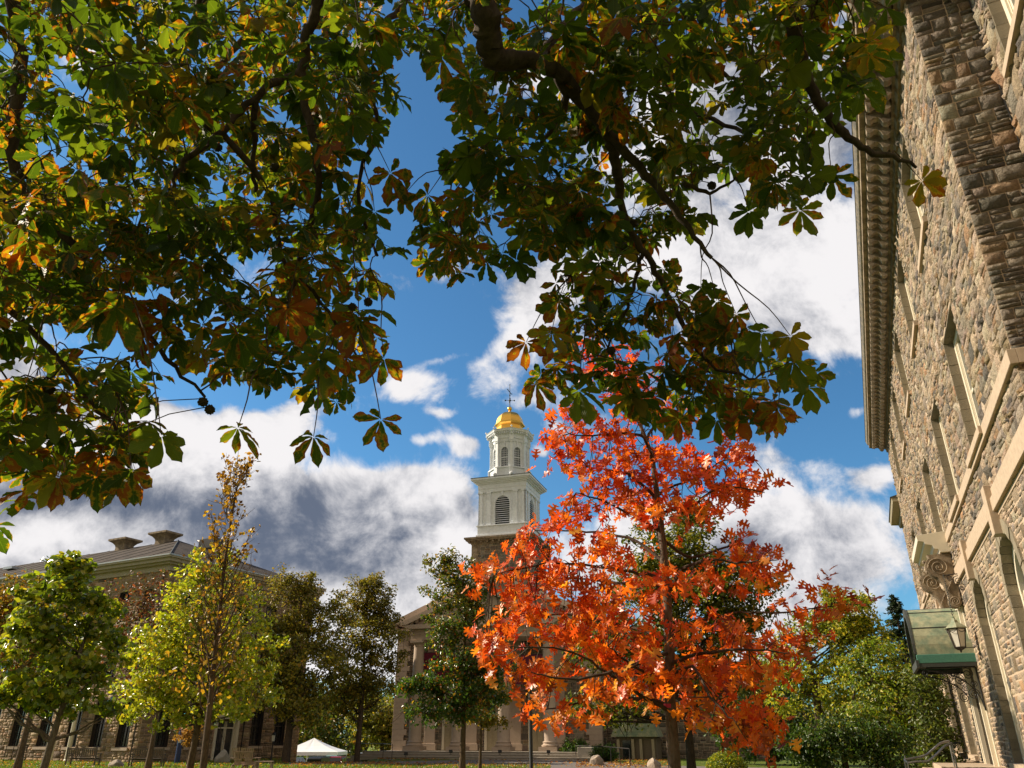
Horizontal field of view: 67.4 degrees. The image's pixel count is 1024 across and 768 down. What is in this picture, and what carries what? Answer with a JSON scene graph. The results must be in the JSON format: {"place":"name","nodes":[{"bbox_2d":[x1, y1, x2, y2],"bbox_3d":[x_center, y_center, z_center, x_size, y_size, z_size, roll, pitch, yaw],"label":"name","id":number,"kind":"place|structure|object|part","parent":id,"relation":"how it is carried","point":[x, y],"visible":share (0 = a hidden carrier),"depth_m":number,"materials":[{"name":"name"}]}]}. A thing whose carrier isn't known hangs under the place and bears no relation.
{"place":"outdoors","nodes":[
{"label":"outdoors","id":0,"kind":"place"},
{"bbox_2d":[0,738,923,767],"bbox_3d":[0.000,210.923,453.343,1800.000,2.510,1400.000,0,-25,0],"label":"ground","id":1,"kind":"structure","parent":0,"point":[760,763],"depth_m":51.01,"materials":[{"name":"green plant"}]},
{"bbox_2d":[3,745,27,760],"bbox_3d":[-33.873,25.232,52.434,0.044,1.019,4.420,6,-25,-12],"label":"iron railing","id":2,"kind":"object","parent":1,"relation":"on","point":[11,757],"visible":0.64,"depth_m":51.70,"materials":[{"name":"black metal"}]},
{"bbox_2d":[0,569,84,767],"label":"autumn tree","id":3,"kind":"object","parent":1,"relation":"on","point":[5,600],"visible":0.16,"depth_m":35.56,"materials":[{"name":"green plant"}]},
{"bbox_2d":[0,549,138,767],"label":"shade tree","id":4,"kind":"object","parent":1,"relation":"on","point":[44,628],"visible":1,"depth_m":17.13,"materials":[{"name":"green plant"}]},
{"bbox_2d":[64,747,101,765],"bbox_3d":[-25.167,21.889,45.119,1.850,1.000,0.660,-2,-25,4],"label":"park bench","id":5,"kind":"object","parent":1,"relation":"on","point":[72,756],"visible":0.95,"depth_m":44.98,"materials":[{"name":"brown wood"}]},
{"bbox_2d":[108,759,123,767],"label":"boulder","id":6,"kind":"object","parent":1,"relation":"on","point":[117,762],"visible":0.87,"depth_m":42.96,"materials":[{"name":"beige stone"}]},
{"bbox_2d":[94,568,198,767],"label":"crab apple","id":7,"kind":"object","parent":1,"relation":"on","point":[149,758],"visible":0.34,"depth_m":39.99,"materials":[{"name":"brown plant"}]},
{"bbox_2d":[128,748,165,765],"bbox_3d":[-20.754,21.253,43.729,1.850,1.000,0.660,3,-25,-7],"label":"park bench","id":8,"kind":"object","parent":1,"relation":"on","point":[162,759],"visible":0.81,"depth_m":43.59,"materials":[{"name":"brown wood"}]},
{"bbox_2d":[0,530,326,762],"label":"academic hall","id":9,"kind":"structure","parent":1,"relation":"on","point":[114,739],"depth_m":56.89,"materials":[{"name":"stone"}]},
{"bbox_2d":[4,705,25,748],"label":"window","id":10,"kind":"structure","parent":9,"relation":"in","point":[16,730],"depth_m":57.13,"materials":[{"name":"black glass"}]},
{"bbox_2d":[32,710,53,749],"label":"window","id":11,"kind":"structure","parent":9,"relation":"in","point":[45,726],"depth_m":55.63,"materials":[{"name":"black glass"}]},
{"bbox_2d":[61,710,82,749],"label":"window","id":12,"kind":"structure","parent":9,"relation":"in","point":[78,724],"depth_m":54.28,"materials":[{"name":"black glass"}]},
{"bbox_2d":[85,700,106,749],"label":"window","id":13,"kind":"structure","parent":9,"relation":"in","point":[97,730],"depth_m":53.15,"materials":[{"name":"black glass"}]},
{"bbox_2d":[105,649,118,681],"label":"window","id":14,"kind":"structure","parent":9,"relation":"in","point":[111,672],"depth_m":54.81,"materials":[{"name":"black glass"}]},
{"bbox_2d":[111,700,132,750],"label":"window","id":15,"kind":"structure","parent":9,"relation":"in","point":[123,732],"depth_m":51.91,"materials":[{"name":"black glass"}]},
{"bbox_2d":[114,592,130,625],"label":"window","id":16,"kind":"structure","parent":9,"relation":"in","point":[122,595],"depth_m":56.88,"materials":[{"name":"black glass"}]},
{"bbox_2d":[136,589,154,622],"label":"window","id":17,"kind":"structure","parent":9,"relation":"in","point":[147,610],"depth_m":55.48,"materials":[{"name":"black glass"}]},
{"bbox_2d":[154,703,170,749],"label":"window","id":18,"kind":"structure","parent":9,"relation":"in","point":[162,737],"depth_m":52.75,"materials":[{"name":"black glass"}]},
{"bbox_2d":[166,642,184,679],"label":"window","id":19,"kind":"structure","parent":9,"relation":"in","point":[174,678],"depth_m":54.53,"materials":[{"name":"black glass"}]},
{"bbox_2d":[175,591,191,624],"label":"window","id":20,"kind":"structure","parent":9,"relation":"in","point":[189,597],"depth_m":56.51,"materials":[{"name":"black glass"}]},
{"bbox_2d":[183,704,201,749],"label":"window","id":21,"kind":"structure","parent":9,"relation":"in","point":[184,748],"depth_m":54.78,"materials":[{"name":"black glass"}]},
{"bbox_2d":[235,603,249,633],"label":"window","id":22,"kind":"structure","parent":9,"relation":"in","point":[249,603],"depth_m":60.81,"materials":[{"name":"black glass"}]},
{"bbox_2d":[247,708,264,748],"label":"window","id":23,"kind":"structure","parent":9,"relation":"in","point":[257,724],"depth_m":59.81,"materials":[{"name":"black glass"}]},
{"bbox_2d":[263,606,276,632],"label":"window","id":24,"kind":"structure","parent":9,"relation":"in","point":[267,609],"depth_m":63.43,"materials":[{"name":"black glass"}]},
{"bbox_2d":[271,716,285,747],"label":"window","id":25,"kind":"structure","parent":9,"relation":"in","point":[279,729],"depth_m":61.76,"materials":[{"name":"black glass"}]},
{"bbox_2d":[174,727,183,762],"bbox_3d":[-21.446,22.895,49.736,0.340,3.020,0.356,4,-25,-9],"label":"emergency pole","id":26,"kind":"object","parent":1,"relation":"on","point":[178,752],"visible":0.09,"depth_m":49.32,"materials":[{"name":"blue"}]},
{"bbox_2d":[172,713,202,764],"bbox_3d":[-20.024,21.841,47.358,1.760,2.955,1.714,9,-26,-20],"label":"amber tree","id":27,"kind":"object","parent":1,"relation":"on","point":[186,736],"visible":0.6,"depth_m":47.18,"materials":[{"name":"brown plant"}]},
{"bbox_2d":[107,542,290,767],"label":"maple tree","id":28,"kind":"object","parent":1,"relation":"on","point":[156,696],"visible":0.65,"depth_m":20.89,"materials":[{"name":"green plant"}]},
{"bbox_2d":[214,749,229,762],"bbox_3d":[-18.997,24.577,50.368,1.025,1.149,0.718,0,-25,0],"label":"boulder","id":29,"kind":"object","parent":1,"relation":"on","point":[222,756],"visible":0.73,"depth_m":50.20,"materials":[{"name":"stone"}]},
{"bbox_2d":[144,452,301,767],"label":"sparse tree","id":30,"kind":"object","parent":1,"relation":"on","point":[216,645],"visible":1,"depth_m":13.71,"materials":[{"name":"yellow plant"}]},
{"bbox_2d":[231,748,245,767],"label":"lawn chair","id":31,"kind":"object","parent":1,"relation":"on","point":[238,762],"visible":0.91,"depth_m":39.37,"materials":[{"name":"brown wood"}]},
{"bbox_2d":[242,748,261,767],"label":"lawn chair","id":32,"kind":"object","parent":1,"relation":"on","point":[248,760],"visible":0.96,"depth_m":39.37,"materials":[{"name":"brown wood"}]},
{"bbox_2d":[254,761,273,767],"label":"table","id":33,"kind":"object","parent":1,"relation":"on","point":[256,763],"visible":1,"depth_m":39.03,"materials":[{"name":"brown wood"}]},
{"bbox_2d":[257,743,283,758],"bbox_3d":[-18.268,27.777,58.107,0.044,1.119,2.234,-18,-30,33],"label":"iron railing","id":34,"kind":"object","parent":1,"relation":"on","point":[268,748],"visible":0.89,"depth_m":58.14,"materials":[{"name":"black metal"}]},
{"bbox_2d":[270,732,275,759],"bbox_3d":[-17.014,25.736,54.543,0.370,1.859,0.370,-10,-26,20],"label":"lamp post","id":35,"kind":"object","parent":1,"relation":"on","point":[273,734],"visible":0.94,"depth_m":54.65,"materials":[{"name":"black metal"}]},
{"bbox_2d":[0,758,550,767],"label":"grass","id":36,"kind":"structure","parent":1,"relation":"on","point":[79,762],"depth_m":43.93,"materials":[{"name":"green plant"}]},
{"bbox_2d":[241,562,364,761],"bbox_3d":[-14.922,20.133,54.706,8.888,14.588,7.210,0,-25,0],"label":"linden tree","id":37,"kind":"object","parent":1,"relation":"on","point":[292,677],"visible":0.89,"depth_m":54.12,"materials":[{"name":"green plant"}]},
{"bbox_2d":[0,757,667,767],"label":"fallen leaves","id":38,"kind":"object","parent":1,"relation":"on","point":[484,764],"visible":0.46,"depth_m":47.32,"materials":[{"name":"yellow plant"}]},
{"bbox_2d":[307,570,413,761],"bbox_3d":[-12.034,22.274,58.737,8.468,16.053,7.307,0,-25,0],"label":"linden tree","id":39,"kind":"object","parent":1,"relation":"on","point":[379,623],"visible":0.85,"depth_m":59.51,"materials":[{"name":"green plant"}]},
{"bbox_2d":[334,694,393,750],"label":"woodland tree","id":40,"kind":"object","parent":1,"relation":"on","point":[378,726],"visible":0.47,"depth_m":74.92,"materials":[{"name":"green plant"}]},
{"bbox_2d":[346,758,393,761],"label":"retaining wall","id":41,"kind":"structure","parent":1,"relation":"on","point":[348,759],"depth_m":61.61,"materials":[{"name":"concrete"}]},
{"bbox_2d":[361,743,392,759],"bbox_3d":[-10.401,28.474,59.568,0.551,1.069,7.018,14,-28,-27],"label":"iron railing","id":42,"kind":"object","parent":41,"relation":"on","point":[378,743],"visible":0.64,"depth_m":60.06,"materials":[{"name":"black metal"}]},
{"bbox_2d":[388,543,521,767],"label":"hornbeam tree","id":43,"kind":"object","parent":1,"relation":"on","point":[466,696],"visible":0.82,"depth_m":31.74,"materials":[{"name":"green plant"}]},
{"bbox_2d":[0,0,947,554],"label":"horse chestnut","id":44,"kind":"object","parent":1,"relation":"on","point":[168,104],"visible":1,"depth_m":4.53,"materials":[{"name":"green plant"}]},
{"bbox_2d":[454,676,512,767],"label":"golden tree","id":45,"kind":"object","parent":1,"relation":"on","point":[487,723],"visible":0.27,"depth_m":36.52,"materials":[{"name":"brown plant"}]},
{"bbox_2d":[525,675,533,767],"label":"lamp post","id":46,"kind":"object","parent":1,"relation":"on","point":[530,743],"visible":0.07,"depth_m":32.61,"materials":[{"name":"black metal"}]},
{"bbox_2d":[350,384,779,760],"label":"chapel","id":47,"kind":"structure","parent":1,"relation":"on","point":[511,490],"depth_m":63.74,"materials":[{"name":"stone"}]},
{"bbox_2d":[423,652,454,677],"bbox_3d":[-6.016,23.152,63.265,3.000,2.026,0.060,-8,-26,16],"label":"banner","id":48,"kind":"object","parent":47,"relation":"attached to","point":[428,656],"visible":0.47,"depth_m":63.52,"materials":[{"name":"red fabric"}]},
{"bbox_2d":[441,686,452,749],"bbox_3d":[-5.058,27.924,64.321,1.500,4.970,0.400,-8,-26,16],"label":"doorway","id":49,"kind":"structure","parent":47,"relation":"in","point":[446,731],"depth_m":63.78,"materials":[{"name":"beige paint"}]},
{"bbox_2d":[484,706,497,750],"bbox_3d":[-1.493,27.442,63.269,1.500,4.970,0.400,-8,-26,16],"label":"doorway","id":50,"kind":"structure","parent":47,"relation":"in","point":[490,737],"depth_m":62.56,"materials":[{"name":"beige paint"}]},
{"bbox_2d":[510,654,542,684],"bbox_3d":[1.116,22.641,60.950,3.000,2.226,0.060,-8,-26,16],"label":"banner","id":51,"kind":"object","parent":47,"relation":"attached to","point":[526,658],"visible":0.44,"depth_m":61.13,"materials":[{"name":"black fabric"}]},
{"bbox_2d":[528,685,542,750],"bbox_3d":[2.075,26.958,62.214,1.500,4.970,0.400,-8,-26,16],"label":"doorway","id":52,"kind":"structure","parent":47,"relation":"in","point":[540,734],"depth_m":61.67,"materials":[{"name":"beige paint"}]},
{"bbox_2d":[558,736,589,751],"bbox_3d":[4.715,27.280,57.467,2.841,1.674,2.302,0,-25,0],"label":"juniper bush","id":53,"kind":"object","parent":1,"relation":"on","point":[568,746],"visible":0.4,"depth_m":57.29,"materials":[{"name":"green plant"}]},
{"bbox_2d":[589,755,603,764],"bbox_3d":[5.055,22.647,45.983,0.851,0.806,0.675,0,-25,0],"label":"boulder","id":54,"kind":"object","parent":1,"relation":"on","point":[596,759],"visible":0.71,"depth_m":45.79,"materials":[{"name":"beige stone"}]},
{"bbox_2d":[588,739,618,761],"bbox_3d":[6.447,25.439,53.117,2.005,1.558,2.084,-15,-29,30],"label":"juniper bush","id":55,"kind":"object","parent":1,"relation":"on","point":[600,751],"visible":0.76,"depth_m":52.72,"materials":[{"name":"green plant"}]},
{"bbox_2d":[297,665,915,757],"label":"wood","id":56,"kind":"object","parent":1,"relation":"on","point":[331,732],"visible":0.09,"depth_m":145.95,"materials":[{"name":"green plant"}]},
{"bbox_2d":[647,758,660,767],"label":"boulder","id":57,"kind":"object","parent":1,"relation":"on","point":[653,763],"visible":1,"depth_m":42.19,"materials":[{"name":"beige stone"}]},
{"bbox_2d":[551,495,789,767],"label":"broad tree","id":58,"kind":"object","parent":1,"relation":"on","point":[690,538],"visible":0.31,"depth_m":24.12,"materials":[{"name":"green plant"}]},
{"bbox_2d":[458,337,884,767],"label":"red oak","id":59,"kind":"object","parent":1,"relation":"on","point":[667,678],"visible":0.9,"depth_m":8.36,"materials":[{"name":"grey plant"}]},
{"bbox_2d":[705,750,747,767],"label":"round shrub","id":60,"kind":"object","parent":1,"relation":"on","point":[715,761],"visible":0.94,"depth_m":37.96,"materials":[{"name":"green plant"}]},
{"bbox_2d":[700,633,830,765],"bbox_3d":[15.809,19.727,47.856,8.896,8.906,6.663,0,-25,0],"label":"woodland tree","id":61,"kind":"object","parent":1,"relation":"on","point":[751,756],"visible":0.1,"depth_m":46.57,"materials":[{"name":"green plant"}]},
{"bbox_2d":[753,585,898,767],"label":"woodland tree","id":62,"kind":"object","parent":1,"relation":"on","point":[849,629],"visible":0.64,"depth_m":41.92,"materials":[{"name":"green plant"}]},
{"bbox_2d":[773,703,920,767],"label":"bush","id":63,"kind":"object","parent":1,"relation":"on","point":[866,744],"visible":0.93,"depth_m":28.02,"materials":[{"name":"green plant"}]},
{"bbox_2d":[832,634,961,767],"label":"woodland tree","id":64,"kind":"object","parent":1,"relation":"on","point":[885,705],"visible":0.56,"depth_m":33.23,"materials":[{"name":"green plant"}]},
{"bbox_2d":[884,594,911,671],"bbox_3d":[32.983,23.802,63.358,5.697,12.727,5.356,-15,-28,29],"label":"spruce tree","id":65,"kind":"object","parent":1,"relation":"on","point":[895,606],"visible":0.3,"depth_m":64.79,"materials":[{"name":"green plant"}]},
{"bbox_2d":[891,663,969,767],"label":"woodland tree","id":66,"kind":"object","parent":1,"relation":"on","point":[932,730],"visible":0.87,"depth_m":26.85,"materials":[{"name":"green plant"}]},
{"bbox_2d":[903,740,959,767],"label":"handrail","id":67,"kind":"object","parent":1,"relation":"on","point":[950,744],"visible":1,"depth_m":21.90,"materials":[{"name":"black metal"}]},
{"bbox_2d":[846,0,1023,767],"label":"stone hall","id":68,"kind":"structure","parent":1,"relation":"on","point":[941,292],"depth_m":18.86,"materials":[{"name":"beige stone"}]},
{"bbox_2d":[890,428,902,492],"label":"window","id":69,"kind":"structure","parent":68,"relation":"in","point":[891,436],"depth_m":39.87,"materials":[{"name":"beige paint"}]},
{"bbox_2d":[892,386,906,460],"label":"window","id":70,"kind":"structure","parent":68,"relation":"in","point":[896,410],"depth_m":35.18,"materials":[{"name":"beige paint"}]},
{"bbox_2d":[894,329,910,417],"bbox_3d":[15.148,-0.507,29.554,0.460,2.890,2.580,-10,-27,21],"label":"window","id":71,"kind":"structure","parent":68,"relation":"in","point":[900,365],"depth_m":30.50,"materials":[{"name":"beige paint"}]},
{"bbox_2d":[897,251,917,358],"bbox_3d":[12.912,-2.656,24.866,0.460,2.890,2.580,-10,-27,21],"label":"window","id":72,"kind":"structure","parent":68,"relation":"in","point":[912,324],"depth_m":25.79,"materials":[{"name":"beige paint"}]},
{"bbox_2d":[901,135,927,272],"bbox_3d":[10.678,-4.804,20.179,0.460,2.890,2.580,-10,-27,21],"label":"window","id":73,"kind":"structure","parent":68,"relation":"in","point":[918,220],"depth_m":21.03,"materials":[{"name":"beige paint"}]},
{"bbox_2d":[911,527,923,591],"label":"window","id":74,"kind":"structure","parent":68,"relation":"in","point":[912,534],"depth_m":37.69,"materials":[{"name":"beige paint"}]},
{"bbox_2d":[916,495,926,534],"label":"window","id":75,"kind":"structure","parent":68,"relation":"in","point":[920,517],"depth_m":33.35,"materials":[{"name":"beige paint"}]},
{"bbox_2d":[922,455,943,531],"bbox_3d":[15.197,4.215,27.366,0.354,3.100,2.580,-10,-27,21],"label":"window","id":76,"kind":"structure","parent":68,"relation":"in","point":[925,470],"depth_m":28.45,"materials":[{"name":"beige paint"}]},
{"bbox_2d":[930,395,958,505],"bbox_3d":[12.961,2.067,22.678,0.354,3.100,2.580,-10,-27,21],"label":"window","id":77,"kind":"structure","parent":68,"relation":"in","point":[938,430],"depth_m":23.67,"materials":[{"name":"beige paint"}]},
{"bbox_2d":[943,674,963,756],"bbox_3d":[19.647,13.842,34.307,0.530,5.063,2.860,-10,-27,21],"label":"window","id":78,"kind":"structure","parent":68,"relation":"in","point":[960,750],"depth_m":34.80,"materials":[{"name":"glass"}]},
{"bbox_2d":[943,573,977,652],"bbox_3d":[13.538,7.153,23.408,0.834,2.900,0.577,2,-25,-5],"label":"hanging lantern","id":79,"kind":"object","parent":68,"relation":"hanging from","point":[955,629],"visible":0.94,"depth_m":23.08,"materials":[{"name":"black metal"}]},
{"bbox_2d":[943,302,981,447],"bbox_3d":[10.726,-0.082,17.991,0.354,3.100,2.580,-10,-27,21],"label":"window","id":80,"kind":"structure","parent":68,"relation":"in","point":[965,393],"depth_m":18.91,"materials":[{"name":"beige paint"}]},
{"bbox_2d":[953,674,979,760],"bbox_3d":[17.415,11.693,29.619,0.530,5.063,2.860,-10,-27,21],"label":"window","id":81,"kind":"structure","parent":68,"relation":"in","point":[964,710],"depth_m":29.97,"materials":[{"name":"beige paint"}]},
{"bbox_2d":[970,567,1023,767],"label":"window","id":82,"kind":"structure","parent":68,"relation":"in","point":[981,602],"depth_m":20.91,"materials":[{"name":"beige paint"}]},
{"bbox_2d":[985,0,1023,77],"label":"window","id":83,"kind":"structure","parent":68,"relation":"in","point":[1007,15],"depth_m":14.51,"materials":[{"name":"beige paint"}]},
{"bbox_2d":[995,519,1023,655],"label":"window","id":84,"kind":"structure","parent":68,"relation":"in","point":[1010,559],"depth_m":16.88,"materials":[{"name":"beige paint"}]},
{"bbox_2d":[0,0,937,726],"label":"sky","id":85,"kind":"structure","parent":0,"point":[365,510],"materials":[{"name":"blue"}]},
{"bbox_2d":[289,759,755,767],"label":"path","id":86,"kind":"structure","parent":0,"point":[553,764],"depth_m":48.79,"materials":[{"name":"concrete"}]},
{"bbox_2d":[575,745,630,765],"bbox_3d":[6.142,23.963,49.614,1.078,0.976,13.929,3,-25,-8],"label":"iron railing","id":87,"kind":"object","parent":86,"relation":"on","point":[610,751],"visible":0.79,"depth_m":49.18,"materials":[{"name":"grey metal"}]},
{"label":"car park","id":88,"kind":"structure","parent":0,"visible":0},
{"bbox_2d":[296,757,304,761],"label":"parked car","id":89,"kind":"object","parent":88,"relation":"on","point":[300,759],"visible":0.06,"depth_m":93.55,"materials":[{"name":"grey"}]},
{"bbox_2d":[307,756,329,761],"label":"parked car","id":90,"kind":"object","parent":88,"relation":"on","point":[317,759],"visible":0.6,"depth_m":75.99,"materials":[{"name":"black metal"}]},
{"bbox_2d":[297,738,347,761],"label":"event tent","id":91,"kind":"object","parent":88,"relation":"on","point":[313,747],"visible":0.67,"depth_m":106.97,"materials":[{"name":"white fabric"}]},
{"bbox_2d":[330,756,346,761],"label":"parked car","id":92,"kind":"object","parent":88,"relation":"on","point":[339,758],"visible":0.2,"depth_m":97.16,"materials":[{"name":"red metal"}]},
{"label":"rear window","id":93,"kind":"part","parent":92,"relation":"part of","materials":[{"name":"glass"}]}
]}

